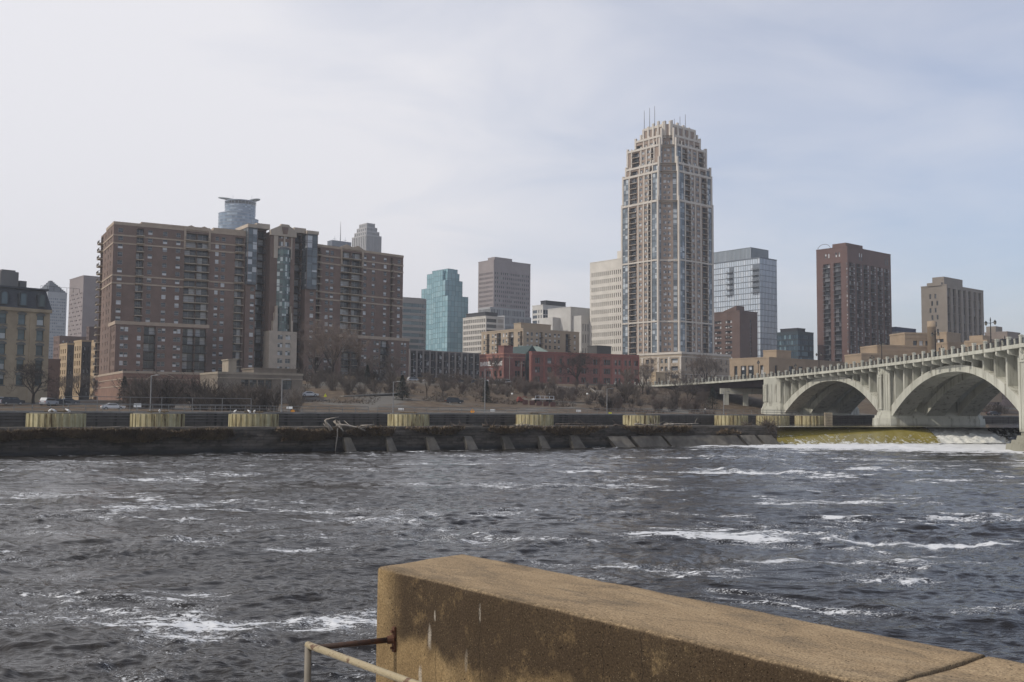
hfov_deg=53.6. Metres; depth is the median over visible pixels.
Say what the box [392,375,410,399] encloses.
conifer
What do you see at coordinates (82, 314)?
office slab
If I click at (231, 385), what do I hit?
bare shrub
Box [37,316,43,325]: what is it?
window
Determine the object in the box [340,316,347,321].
window
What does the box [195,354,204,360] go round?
window
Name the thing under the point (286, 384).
window
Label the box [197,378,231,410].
bare shrub
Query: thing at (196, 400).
bare shrub
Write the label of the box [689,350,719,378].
bare tree
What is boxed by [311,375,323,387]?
bare shrub
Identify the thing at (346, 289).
window
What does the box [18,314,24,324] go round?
window
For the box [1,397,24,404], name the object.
parked car
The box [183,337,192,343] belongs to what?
window
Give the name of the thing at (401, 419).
mooring cell
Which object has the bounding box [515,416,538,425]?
driftwood
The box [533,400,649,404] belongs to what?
kerb wall
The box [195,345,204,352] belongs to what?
window
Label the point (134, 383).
bare shrub
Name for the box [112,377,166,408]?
bare shrub
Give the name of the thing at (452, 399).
parked car
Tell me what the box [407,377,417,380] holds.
parked car
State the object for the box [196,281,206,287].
window
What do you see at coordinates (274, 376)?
pump house
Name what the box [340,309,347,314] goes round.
window
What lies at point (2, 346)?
window
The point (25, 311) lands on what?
mill building
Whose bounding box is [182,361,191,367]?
window
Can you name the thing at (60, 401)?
parked car
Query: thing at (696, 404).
bare shrub
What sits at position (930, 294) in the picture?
window
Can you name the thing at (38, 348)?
window
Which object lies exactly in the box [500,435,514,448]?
concrete buttress
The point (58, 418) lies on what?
mooring cell
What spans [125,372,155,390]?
bare shrub
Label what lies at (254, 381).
window
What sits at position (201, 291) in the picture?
window
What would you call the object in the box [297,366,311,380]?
bare shrub
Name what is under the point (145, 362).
window
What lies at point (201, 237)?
window
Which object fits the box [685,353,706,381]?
bare tree
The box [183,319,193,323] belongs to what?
window
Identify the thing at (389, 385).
bare shrub
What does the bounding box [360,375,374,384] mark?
bare shrub
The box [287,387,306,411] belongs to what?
bare shrub
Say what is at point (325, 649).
pipe rail
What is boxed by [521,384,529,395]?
bare shrub
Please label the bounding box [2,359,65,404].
bare tree
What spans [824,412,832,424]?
timber crib
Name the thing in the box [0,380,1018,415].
ground
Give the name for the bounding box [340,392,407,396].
kerb wall
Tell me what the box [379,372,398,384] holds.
bare shrub
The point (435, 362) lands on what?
apartment building
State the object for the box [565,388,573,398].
bare shrub
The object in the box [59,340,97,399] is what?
town block
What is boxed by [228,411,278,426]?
mooring cell
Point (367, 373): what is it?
conifer
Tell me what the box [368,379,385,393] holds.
bare shrub
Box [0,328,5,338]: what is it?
window
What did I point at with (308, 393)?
parked car
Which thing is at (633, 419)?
mooring cell
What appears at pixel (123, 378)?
conifer
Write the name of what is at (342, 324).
window
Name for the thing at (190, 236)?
window
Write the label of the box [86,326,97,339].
apartment building
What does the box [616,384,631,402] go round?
bare shrub
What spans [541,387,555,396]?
bare shrub
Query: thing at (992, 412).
parked car
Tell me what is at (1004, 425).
pool water
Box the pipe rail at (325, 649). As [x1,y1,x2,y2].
[304,626,420,681]
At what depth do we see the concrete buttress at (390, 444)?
144.60 m
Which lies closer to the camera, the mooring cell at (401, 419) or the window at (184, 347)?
the mooring cell at (401, 419)
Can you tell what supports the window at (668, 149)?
in the tower at (667, 263)
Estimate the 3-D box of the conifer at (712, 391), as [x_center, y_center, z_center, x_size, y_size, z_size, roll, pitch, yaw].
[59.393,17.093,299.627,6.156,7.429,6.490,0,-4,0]
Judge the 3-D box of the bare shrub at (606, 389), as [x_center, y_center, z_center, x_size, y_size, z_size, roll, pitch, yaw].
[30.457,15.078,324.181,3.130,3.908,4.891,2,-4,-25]
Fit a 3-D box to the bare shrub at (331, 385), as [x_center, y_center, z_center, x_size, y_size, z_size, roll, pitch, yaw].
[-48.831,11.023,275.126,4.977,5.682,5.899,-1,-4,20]
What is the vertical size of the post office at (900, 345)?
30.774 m
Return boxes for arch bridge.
[608,334,1023,450]
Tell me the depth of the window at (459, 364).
451.47 m
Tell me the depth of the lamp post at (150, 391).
185.68 m
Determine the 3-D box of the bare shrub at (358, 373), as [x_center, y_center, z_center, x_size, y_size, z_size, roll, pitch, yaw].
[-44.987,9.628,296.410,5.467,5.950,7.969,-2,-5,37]
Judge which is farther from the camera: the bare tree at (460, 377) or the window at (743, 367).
the window at (743, 367)
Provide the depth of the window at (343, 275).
379.80 m
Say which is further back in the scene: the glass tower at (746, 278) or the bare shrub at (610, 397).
the glass tower at (746, 278)
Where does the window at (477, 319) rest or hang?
in the apartment building at (475, 325)
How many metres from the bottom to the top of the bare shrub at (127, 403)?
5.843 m
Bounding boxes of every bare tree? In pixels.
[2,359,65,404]
[54,373,77,391]
[56,372,93,399]
[81,377,103,399]
[294,330,335,376]
[301,312,359,374]
[348,328,371,369]
[358,355,387,379]
[379,353,405,376]
[421,370,433,395]
[436,367,455,397]
[449,369,471,393]
[488,353,502,378]
[545,371,562,390]
[549,350,606,381]
[618,368,635,402]
[622,363,657,393]
[639,357,657,384]
[661,364,690,398]
[674,377,707,406]
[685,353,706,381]
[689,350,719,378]
[699,357,727,380]
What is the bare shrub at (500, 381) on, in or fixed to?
on the ground at (865, 406)
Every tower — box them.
[40,281,66,358]
[218,197,259,228]
[327,224,350,246]
[352,223,381,251]
[421,269,467,351]
[478,257,530,329]
[621,106,730,383]
[714,247,776,356]
[816,243,891,361]
[921,277,983,341]
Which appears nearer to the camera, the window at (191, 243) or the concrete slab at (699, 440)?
the concrete slab at (699, 440)
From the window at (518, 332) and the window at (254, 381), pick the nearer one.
the window at (254, 381)
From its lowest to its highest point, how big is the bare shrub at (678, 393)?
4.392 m
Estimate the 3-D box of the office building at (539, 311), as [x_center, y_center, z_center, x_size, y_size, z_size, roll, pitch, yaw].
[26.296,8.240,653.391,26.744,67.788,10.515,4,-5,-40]
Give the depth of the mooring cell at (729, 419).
217.02 m
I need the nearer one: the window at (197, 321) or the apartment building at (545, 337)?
the window at (197, 321)
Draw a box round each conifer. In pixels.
[115,376,127,403]
[363,364,370,384]
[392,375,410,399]
[482,380,491,402]
[705,386,720,409]
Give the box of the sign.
[134,403,140,410]
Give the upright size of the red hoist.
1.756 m
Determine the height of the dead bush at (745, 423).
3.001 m
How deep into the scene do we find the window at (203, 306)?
347.51 m
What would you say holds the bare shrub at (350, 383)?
on the ground at (865, 406)
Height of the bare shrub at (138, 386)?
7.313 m
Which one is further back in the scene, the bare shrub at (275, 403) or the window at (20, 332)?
the window at (20, 332)
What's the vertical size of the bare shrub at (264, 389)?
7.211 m
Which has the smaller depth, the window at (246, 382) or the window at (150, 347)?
the window at (246, 382)
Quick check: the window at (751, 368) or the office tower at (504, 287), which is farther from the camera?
the office tower at (504, 287)
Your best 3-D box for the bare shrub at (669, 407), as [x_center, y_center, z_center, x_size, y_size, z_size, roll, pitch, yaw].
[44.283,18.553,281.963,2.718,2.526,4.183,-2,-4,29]
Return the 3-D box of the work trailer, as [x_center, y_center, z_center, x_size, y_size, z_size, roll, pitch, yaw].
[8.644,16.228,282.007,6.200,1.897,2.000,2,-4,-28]
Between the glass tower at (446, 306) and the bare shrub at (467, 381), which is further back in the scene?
the glass tower at (446, 306)
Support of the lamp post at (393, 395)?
on the ground at (865, 406)
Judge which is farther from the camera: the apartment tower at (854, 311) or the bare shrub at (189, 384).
the apartment tower at (854, 311)
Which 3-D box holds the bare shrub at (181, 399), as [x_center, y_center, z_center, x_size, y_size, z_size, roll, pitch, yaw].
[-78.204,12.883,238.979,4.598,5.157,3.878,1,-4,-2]
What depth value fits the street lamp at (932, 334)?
199.40 m
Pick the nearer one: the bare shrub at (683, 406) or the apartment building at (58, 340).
the bare shrub at (683, 406)
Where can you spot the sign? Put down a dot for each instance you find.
(138, 404)
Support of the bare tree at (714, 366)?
on the ground at (865, 406)
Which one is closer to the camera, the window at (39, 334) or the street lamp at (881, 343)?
the street lamp at (881, 343)
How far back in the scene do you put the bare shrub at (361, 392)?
266.33 m
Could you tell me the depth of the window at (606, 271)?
580.76 m
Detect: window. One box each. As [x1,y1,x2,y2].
[0,313,5,322]
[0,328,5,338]
[0,344,4,353]
[0,359,3,368]
[0,375,3,384]
[16,360,22,369]
[16,375,22,384]
[17,345,23,354]
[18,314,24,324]
[18,329,24,339]
[35,360,41,369]
[36,331,42,340]
[36,346,41,354]
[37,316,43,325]
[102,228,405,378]
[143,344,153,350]
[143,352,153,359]
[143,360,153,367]
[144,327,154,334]
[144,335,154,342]
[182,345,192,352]
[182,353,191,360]
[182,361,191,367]
[183,288,193,293]
[183,295,193,301]
[183,303,193,309]
[183,311,193,317]
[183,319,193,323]
[183,329,192,335]
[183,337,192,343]
[184,257,194,262]
[184,264,194,270]
[184,272,194,278]
[184,281,194,286]
[185,249,195,255]
[186,234,195,239]
[186,242,195,247]
[194,362,203,368]
[195,312,205,318]
[195,319,205,324]
[195,329,204,336]
[195,337,204,344]
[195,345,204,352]
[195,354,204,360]
[196,273,206,279]
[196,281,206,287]
[196,289,206,294]
[196,296,206,302]
[196,304,206,310]
[197,243,207,248]
[197,250,207,256]
[197,258,207,263]
[197,265,207,271]
[198,235,207,240]
[241,380,247,388]
[250,380,255,388]
[265,380,270,388]
[283,381,291,389]
[340,287,348,293]
[340,294,348,300]
[340,301,347,307]
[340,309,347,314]
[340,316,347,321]
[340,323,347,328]
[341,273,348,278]
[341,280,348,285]
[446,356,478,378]
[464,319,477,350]
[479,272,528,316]
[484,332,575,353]
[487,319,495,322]
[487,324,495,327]
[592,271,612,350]
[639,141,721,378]
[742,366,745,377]
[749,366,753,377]
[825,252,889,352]
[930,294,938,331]
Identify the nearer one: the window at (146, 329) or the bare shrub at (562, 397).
the bare shrub at (562, 397)
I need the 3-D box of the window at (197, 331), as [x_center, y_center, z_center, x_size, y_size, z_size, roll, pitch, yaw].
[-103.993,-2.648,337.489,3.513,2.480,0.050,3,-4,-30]
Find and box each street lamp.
[879,340,883,359]
[931,331,938,355]
[984,317,995,342]
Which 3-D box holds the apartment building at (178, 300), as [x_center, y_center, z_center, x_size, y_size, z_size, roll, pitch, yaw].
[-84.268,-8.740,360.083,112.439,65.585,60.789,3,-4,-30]
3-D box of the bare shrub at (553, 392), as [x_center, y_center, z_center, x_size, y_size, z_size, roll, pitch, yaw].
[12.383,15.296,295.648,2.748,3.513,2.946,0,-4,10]
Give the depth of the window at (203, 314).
347.25 m
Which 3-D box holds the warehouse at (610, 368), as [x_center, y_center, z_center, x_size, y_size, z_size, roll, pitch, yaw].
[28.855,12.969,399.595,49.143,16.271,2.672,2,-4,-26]
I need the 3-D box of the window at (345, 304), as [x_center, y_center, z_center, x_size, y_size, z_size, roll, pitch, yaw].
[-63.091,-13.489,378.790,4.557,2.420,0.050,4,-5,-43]
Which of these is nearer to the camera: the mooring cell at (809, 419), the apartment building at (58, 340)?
the mooring cell at (809, 419)
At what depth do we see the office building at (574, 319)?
594.04 m
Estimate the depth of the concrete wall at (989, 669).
3.92 m
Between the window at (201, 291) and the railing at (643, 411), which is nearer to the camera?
the railing at (643, 411)
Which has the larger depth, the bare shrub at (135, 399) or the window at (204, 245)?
the window at (204, 245)
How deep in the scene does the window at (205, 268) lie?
348.27 m
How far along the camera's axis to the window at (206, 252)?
348.61 m
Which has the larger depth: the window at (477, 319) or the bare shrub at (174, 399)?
the window at (477, 319)
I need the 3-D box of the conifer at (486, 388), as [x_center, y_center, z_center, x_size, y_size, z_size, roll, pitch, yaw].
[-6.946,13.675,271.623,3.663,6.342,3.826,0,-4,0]
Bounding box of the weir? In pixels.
[777,426,1020,444]
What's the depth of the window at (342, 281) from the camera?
379.94 m
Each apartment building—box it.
[53,336,85,358]
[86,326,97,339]
[92,221,409,399]
[409,349,479,378]
[463,312,503,353]
[481,323,578,353]
[714,306,757,357]
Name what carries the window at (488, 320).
in the apartment building at (475, 325)
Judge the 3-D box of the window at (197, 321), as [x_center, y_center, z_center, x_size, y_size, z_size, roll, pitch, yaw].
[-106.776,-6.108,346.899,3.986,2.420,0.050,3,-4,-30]
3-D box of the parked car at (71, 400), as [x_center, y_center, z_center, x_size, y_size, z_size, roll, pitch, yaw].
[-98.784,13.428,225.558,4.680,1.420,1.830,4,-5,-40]
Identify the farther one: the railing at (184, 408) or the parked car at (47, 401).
the parked car at (47, 401)
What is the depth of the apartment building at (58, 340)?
474.13 m
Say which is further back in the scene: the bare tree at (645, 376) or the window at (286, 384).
the bare tree at (645, 376)
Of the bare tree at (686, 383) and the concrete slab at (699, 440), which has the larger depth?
the bare tree at (686, 383)
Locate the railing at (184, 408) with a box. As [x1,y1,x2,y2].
[0,403,368,412]
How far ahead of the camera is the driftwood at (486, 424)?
153.64 m
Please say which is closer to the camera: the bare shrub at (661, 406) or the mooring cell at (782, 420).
the mooring cell at (782, 420)
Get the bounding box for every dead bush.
[740,419,754,425]
[754,417,786,440]
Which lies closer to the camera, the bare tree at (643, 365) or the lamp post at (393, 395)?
the lamp post at (393, 395)
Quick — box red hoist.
[516,396,526,401]
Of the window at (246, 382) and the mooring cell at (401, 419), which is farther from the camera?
the window at (246, 382)
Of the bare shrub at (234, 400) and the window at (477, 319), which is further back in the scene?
the window at (477, 319)
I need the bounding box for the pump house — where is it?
[200,359,302,403]
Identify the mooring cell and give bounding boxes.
[26,410,85,426]
[130,411,184,426]
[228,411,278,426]
[387,412,429,425]
[516,412,553,424]
[623,413,659,425]
[714,415,747,424]
[756,415,788,424]
[795,415,826,423]
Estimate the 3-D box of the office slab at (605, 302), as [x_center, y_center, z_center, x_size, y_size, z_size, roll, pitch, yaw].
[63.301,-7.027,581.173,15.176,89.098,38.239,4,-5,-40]
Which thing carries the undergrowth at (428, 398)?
on the ground at (865, 406)
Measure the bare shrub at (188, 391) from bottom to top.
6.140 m
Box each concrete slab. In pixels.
[606,436,635,447]
[630,436,668,446]
[662,435,744,446]
[739,435,762,444]
[756,435,780,444]
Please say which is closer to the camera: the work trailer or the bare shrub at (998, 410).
the work trailer
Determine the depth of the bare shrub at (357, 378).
283.57 m
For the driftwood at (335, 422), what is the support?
on the driftwood at (346, 425)
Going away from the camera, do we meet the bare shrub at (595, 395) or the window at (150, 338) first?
the bare shrub at (595, 395)
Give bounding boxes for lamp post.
[149,375,154,410]
[280,379,290,411]
[392,381,400,411]
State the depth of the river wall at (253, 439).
139.24 m
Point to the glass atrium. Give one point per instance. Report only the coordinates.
(522, 349)
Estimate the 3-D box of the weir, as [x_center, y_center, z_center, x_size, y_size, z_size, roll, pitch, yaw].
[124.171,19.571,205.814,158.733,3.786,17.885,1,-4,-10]
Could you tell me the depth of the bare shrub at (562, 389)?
300.95 m
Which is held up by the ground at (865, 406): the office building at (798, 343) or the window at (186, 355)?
the office building at (798, 343)
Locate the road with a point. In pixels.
(399, 412)
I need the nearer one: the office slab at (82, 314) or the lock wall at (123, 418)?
the lock wall at (123, 418)
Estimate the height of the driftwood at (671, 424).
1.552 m
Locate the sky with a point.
(468, 133)
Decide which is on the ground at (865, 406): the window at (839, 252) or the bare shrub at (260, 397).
the bare shrub at (260, 397)
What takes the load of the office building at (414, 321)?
on the ground at (865, 406)
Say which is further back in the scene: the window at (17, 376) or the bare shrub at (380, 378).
the bare shrub at (380, 378)
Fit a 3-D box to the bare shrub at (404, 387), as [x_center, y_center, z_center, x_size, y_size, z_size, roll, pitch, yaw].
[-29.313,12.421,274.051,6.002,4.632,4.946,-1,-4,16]
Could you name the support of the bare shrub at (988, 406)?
on the ground at (865, 406)
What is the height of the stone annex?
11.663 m
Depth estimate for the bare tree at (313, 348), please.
311.79 m
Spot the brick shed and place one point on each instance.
(54, 364)
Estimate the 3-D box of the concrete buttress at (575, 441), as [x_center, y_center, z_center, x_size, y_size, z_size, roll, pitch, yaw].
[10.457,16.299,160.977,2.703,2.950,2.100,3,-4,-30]
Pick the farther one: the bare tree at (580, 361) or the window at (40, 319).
the bare tree at (580, 361)
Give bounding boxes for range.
[345,376,475,381]
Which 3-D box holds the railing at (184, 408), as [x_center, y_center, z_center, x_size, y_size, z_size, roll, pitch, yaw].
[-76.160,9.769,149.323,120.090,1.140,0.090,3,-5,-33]
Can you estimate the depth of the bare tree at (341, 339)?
299.86 m
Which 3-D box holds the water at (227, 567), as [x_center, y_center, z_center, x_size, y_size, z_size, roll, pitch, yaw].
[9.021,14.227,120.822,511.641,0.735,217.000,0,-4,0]
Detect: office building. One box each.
[402,297,425,349]
[532,300,565,323]
[539,307,589,352]
[776,328,813,359]
[892,327,915,333]
[984,326,1019,344]
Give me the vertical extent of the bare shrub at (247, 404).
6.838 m
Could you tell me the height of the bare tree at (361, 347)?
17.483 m
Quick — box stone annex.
[651,372,668,384]
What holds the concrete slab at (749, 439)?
on the river wall at (253, 439)
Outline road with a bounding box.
[0,410,992,415]
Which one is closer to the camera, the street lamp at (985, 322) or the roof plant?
the street lamp at (985, 322)
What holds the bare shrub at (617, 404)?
on the ground at (865, 406)
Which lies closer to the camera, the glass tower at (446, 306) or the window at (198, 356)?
the window at (198, 356)
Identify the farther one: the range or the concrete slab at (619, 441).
the range
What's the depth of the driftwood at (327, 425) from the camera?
139.97 m
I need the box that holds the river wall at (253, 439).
[0,425,776,456]
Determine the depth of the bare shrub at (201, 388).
218.49 m
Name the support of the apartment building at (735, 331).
on the ground at (865, 406)
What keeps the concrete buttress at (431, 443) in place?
attached to the river wall at (253, 439)
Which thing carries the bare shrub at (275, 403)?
on the ground at (865, 406)
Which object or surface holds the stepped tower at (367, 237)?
on the ground at (865, 406)
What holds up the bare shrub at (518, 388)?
on the ground at (865, 406)
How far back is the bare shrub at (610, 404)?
273.29 m
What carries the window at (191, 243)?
in the apartment building at (178, 300)
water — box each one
[0,423,1018,427]
[0,443,1023,681]
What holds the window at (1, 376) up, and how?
in the mill building at (25, 311)
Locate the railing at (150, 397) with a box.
[63,396,251,411]
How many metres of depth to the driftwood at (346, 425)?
141.65 m
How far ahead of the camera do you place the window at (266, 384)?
246.87 m
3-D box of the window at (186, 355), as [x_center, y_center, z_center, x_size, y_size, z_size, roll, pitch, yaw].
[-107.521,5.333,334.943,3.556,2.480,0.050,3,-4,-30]
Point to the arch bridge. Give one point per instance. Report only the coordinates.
(963, 387)
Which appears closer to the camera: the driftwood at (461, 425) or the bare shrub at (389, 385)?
the driftwood at (461, 425)
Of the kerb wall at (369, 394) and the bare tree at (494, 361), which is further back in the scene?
the bare tree at (494, 361)
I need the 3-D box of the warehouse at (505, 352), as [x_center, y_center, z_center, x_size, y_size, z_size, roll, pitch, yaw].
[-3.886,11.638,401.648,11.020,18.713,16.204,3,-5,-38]
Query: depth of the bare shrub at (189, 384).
257.16 m
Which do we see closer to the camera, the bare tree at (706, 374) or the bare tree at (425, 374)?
the bare tree at (425, 374)
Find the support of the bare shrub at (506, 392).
on the ground at (865, 406)
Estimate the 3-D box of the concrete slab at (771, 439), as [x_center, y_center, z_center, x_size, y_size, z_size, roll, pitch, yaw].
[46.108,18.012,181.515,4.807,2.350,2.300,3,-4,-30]
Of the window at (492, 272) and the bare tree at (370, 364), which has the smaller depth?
the bare tree at (370, 364)
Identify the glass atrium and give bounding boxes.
[513,345,547,381]
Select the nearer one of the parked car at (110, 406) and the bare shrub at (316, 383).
the parked car at (110, 406)
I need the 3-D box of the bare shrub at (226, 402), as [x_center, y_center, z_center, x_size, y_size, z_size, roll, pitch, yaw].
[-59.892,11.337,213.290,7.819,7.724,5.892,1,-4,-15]
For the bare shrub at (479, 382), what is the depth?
308.16 m
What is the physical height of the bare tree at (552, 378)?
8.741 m
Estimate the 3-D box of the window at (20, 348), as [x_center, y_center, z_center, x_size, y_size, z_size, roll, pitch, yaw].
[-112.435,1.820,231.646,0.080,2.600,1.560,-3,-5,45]
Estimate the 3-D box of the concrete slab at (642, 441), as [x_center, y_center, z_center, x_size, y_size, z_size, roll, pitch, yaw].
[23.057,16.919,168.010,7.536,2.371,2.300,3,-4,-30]
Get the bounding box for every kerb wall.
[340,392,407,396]
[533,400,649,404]
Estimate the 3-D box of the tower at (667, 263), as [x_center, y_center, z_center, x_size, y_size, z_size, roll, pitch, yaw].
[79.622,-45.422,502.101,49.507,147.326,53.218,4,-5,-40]
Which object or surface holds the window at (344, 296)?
in the apartment building at (178, 300)
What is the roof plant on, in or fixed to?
on the warehouse at (610, 368)
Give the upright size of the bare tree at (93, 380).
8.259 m
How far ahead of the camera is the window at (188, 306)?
345.14 m
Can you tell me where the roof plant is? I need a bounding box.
[587,345,611,353]
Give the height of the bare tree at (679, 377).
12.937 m
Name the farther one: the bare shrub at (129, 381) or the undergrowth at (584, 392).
the undergrowth at (584, 392)
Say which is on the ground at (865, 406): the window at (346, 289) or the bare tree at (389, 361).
the bare tree at (389, 361)
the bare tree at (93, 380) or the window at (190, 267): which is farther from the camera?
the window at (190, 267)
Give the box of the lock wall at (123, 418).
[0,411,1018,427]
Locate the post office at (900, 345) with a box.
[729,321,1001,401]
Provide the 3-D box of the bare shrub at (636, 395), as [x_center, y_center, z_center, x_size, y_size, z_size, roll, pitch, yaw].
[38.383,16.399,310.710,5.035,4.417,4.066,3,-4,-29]
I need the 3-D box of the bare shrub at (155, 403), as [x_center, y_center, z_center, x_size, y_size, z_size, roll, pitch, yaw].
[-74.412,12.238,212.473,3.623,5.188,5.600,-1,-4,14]
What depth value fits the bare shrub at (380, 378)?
305.71 m
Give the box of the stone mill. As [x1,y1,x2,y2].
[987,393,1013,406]
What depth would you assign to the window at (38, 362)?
234.48 m
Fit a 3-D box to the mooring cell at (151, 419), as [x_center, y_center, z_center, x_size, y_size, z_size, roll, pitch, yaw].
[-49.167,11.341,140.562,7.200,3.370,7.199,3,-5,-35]
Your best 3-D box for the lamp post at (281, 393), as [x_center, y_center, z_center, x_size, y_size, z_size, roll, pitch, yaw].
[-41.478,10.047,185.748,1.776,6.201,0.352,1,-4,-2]
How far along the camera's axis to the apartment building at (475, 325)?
609.33 m
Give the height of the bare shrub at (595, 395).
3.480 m
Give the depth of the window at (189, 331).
335.50 m
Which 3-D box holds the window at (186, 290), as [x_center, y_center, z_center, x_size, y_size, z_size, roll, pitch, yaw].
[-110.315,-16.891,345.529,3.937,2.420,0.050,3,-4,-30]
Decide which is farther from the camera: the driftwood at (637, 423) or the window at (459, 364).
the window at (459, 364)
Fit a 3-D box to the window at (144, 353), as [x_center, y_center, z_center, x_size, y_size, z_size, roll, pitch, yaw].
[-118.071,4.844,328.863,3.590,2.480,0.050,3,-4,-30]
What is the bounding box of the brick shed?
[47,359,60,397]
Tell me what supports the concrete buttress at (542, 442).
attached to the river wall at (253, 439)
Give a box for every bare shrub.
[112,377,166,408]
[116,375,164,396]
[118,386,137,408]
[119,377,153,404]
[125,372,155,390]
[134,382,169,408]
[138,371,186,408]
[141,375,190,384]
[143,379,188,409]
[147,389,166,408]
[151,371,188,407]
[175,372,199,400]
[176,387,189,403]
[180,382,204,403]
[182,376,225,409]
[185,376,221,409]
[188,386,219,410]
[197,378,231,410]
[217,378,252,410]
[220,380,238,410]
[220,383,263,410]
[227,389,244,410]
[237,381,279,410]
[250,382,282,411]
[252,384,291,410]
[285,391,298,410]
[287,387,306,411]
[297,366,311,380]
[303,370,326,386]
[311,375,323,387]
[322,371,341,390]
[324,370,343,386]
[337,381,355,394]
[338,372,353,383]
[342,364,365,381]
[343,376,356,388]
[350,374,360,386]
[352,383,368,394]
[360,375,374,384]
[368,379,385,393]
[372,367,388,381]
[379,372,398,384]
[384,376,400,387]
[385,383,396,392]
[394,379,411,392]
[457,382,467,391]
[462,375,471,385]
[477,380,489,388]
[487,377,494,385]
[491,377,505,386]
[503,388,510,396]
[513,382,524,392]
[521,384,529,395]
[528,380,537,389]
[532,389,539,399]
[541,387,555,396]
[551,389,558,397]
[556,386,566,395]
[556,392,565,400]
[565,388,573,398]
[567,392,577,401]
[584,397,593,404]
[590,391,598,399]
[596,394,606,406]
[599,394,614,409]
[602,382,609,392]
[605,391,619,406]
[613,398,623,408]
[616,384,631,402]
[631,388,642,399]
[649,397,665,410]
[651,399,664,410]
[656,392,672,406]
[665,404,676,410]
[666,396,681,407]
[668,390,681,400]
[676,395,694,408]
[690,397,703,410]
[984,404,997,411]
[992,404,1005,414]
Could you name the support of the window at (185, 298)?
in the apartment building at (178, 300)
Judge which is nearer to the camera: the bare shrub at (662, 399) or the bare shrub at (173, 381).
the bare shrub at (173, 381)
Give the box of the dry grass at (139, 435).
[0,423,741,443]
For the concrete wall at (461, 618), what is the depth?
5.08 m
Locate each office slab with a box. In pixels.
[68,275,99,336]
[590,251,620,353]
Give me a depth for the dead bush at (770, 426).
182.84 m
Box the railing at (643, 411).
[377,407,795,414]
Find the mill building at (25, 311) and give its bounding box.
[0,269,79,402]
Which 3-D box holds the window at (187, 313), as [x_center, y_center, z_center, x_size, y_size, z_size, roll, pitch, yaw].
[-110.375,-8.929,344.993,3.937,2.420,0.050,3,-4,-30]
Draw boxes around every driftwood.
[323,417,336,430]
[333,420,342,430]
[336,422,364,430]
[452,422,473,426]
[482,415,509,426]
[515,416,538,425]
[634,417,663,425]
[663,419,698,425]
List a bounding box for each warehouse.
[479,345,525,380]
[529,351,638,384]
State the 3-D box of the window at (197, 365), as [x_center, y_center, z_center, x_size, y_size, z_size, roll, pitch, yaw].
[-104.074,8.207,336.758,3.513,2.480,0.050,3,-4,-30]
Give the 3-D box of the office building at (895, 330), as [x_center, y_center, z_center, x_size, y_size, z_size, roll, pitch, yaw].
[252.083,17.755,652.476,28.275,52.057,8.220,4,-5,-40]
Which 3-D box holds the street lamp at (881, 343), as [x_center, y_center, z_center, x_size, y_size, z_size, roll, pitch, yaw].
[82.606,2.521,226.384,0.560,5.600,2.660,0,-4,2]
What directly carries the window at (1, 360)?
in the mill building at (25, 311)
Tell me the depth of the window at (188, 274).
345.98 m
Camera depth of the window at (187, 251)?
346.70 m
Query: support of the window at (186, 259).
in the apartment building at (178, 300)
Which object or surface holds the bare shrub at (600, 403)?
on the ground at (865, 406)
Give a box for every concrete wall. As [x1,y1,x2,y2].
[376,554,985,681]
[906,656,1023,681]
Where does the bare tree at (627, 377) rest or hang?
on the ground at (865, 406)
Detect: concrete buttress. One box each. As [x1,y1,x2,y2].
[342,437,355,451]
[385,436,396,450]
[424,436,439,449]
[463,436,477,449]
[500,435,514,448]
[536,435,549,448]
[568,435,584,447]
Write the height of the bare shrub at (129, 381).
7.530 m
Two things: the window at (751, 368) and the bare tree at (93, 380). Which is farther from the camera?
the window at (751, 368)
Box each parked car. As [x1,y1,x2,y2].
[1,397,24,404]
[39,398,58,405]
[51,399,70,404]
[64,398,79,402]
[100,403,125,408]
[302,391,318,396]
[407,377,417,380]
[445,397,463,403]
[986,411,1000,414]
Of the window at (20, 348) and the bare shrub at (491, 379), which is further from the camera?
the bare shrub at (491, 379)
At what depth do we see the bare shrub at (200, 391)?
212.33 m
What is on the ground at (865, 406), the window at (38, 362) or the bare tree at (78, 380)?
the bare tree at (78, 380)
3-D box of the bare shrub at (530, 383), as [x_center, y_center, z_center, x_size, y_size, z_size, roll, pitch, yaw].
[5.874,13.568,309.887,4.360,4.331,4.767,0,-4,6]
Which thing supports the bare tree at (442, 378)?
on the ground at (865, 406)
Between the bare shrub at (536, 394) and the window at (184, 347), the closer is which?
the bare shrub at (536, 394)
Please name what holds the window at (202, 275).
in the apartment building at (178, 300)
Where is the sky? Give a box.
[0,0,1023,359]
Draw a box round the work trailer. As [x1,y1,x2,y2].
[534,396,553,402]
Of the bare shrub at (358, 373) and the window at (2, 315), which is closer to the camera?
the window at (2, 315)
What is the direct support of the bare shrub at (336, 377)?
on the ground at (865, 406)
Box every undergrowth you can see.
[302,379,481,406]
[474,381,715,413]

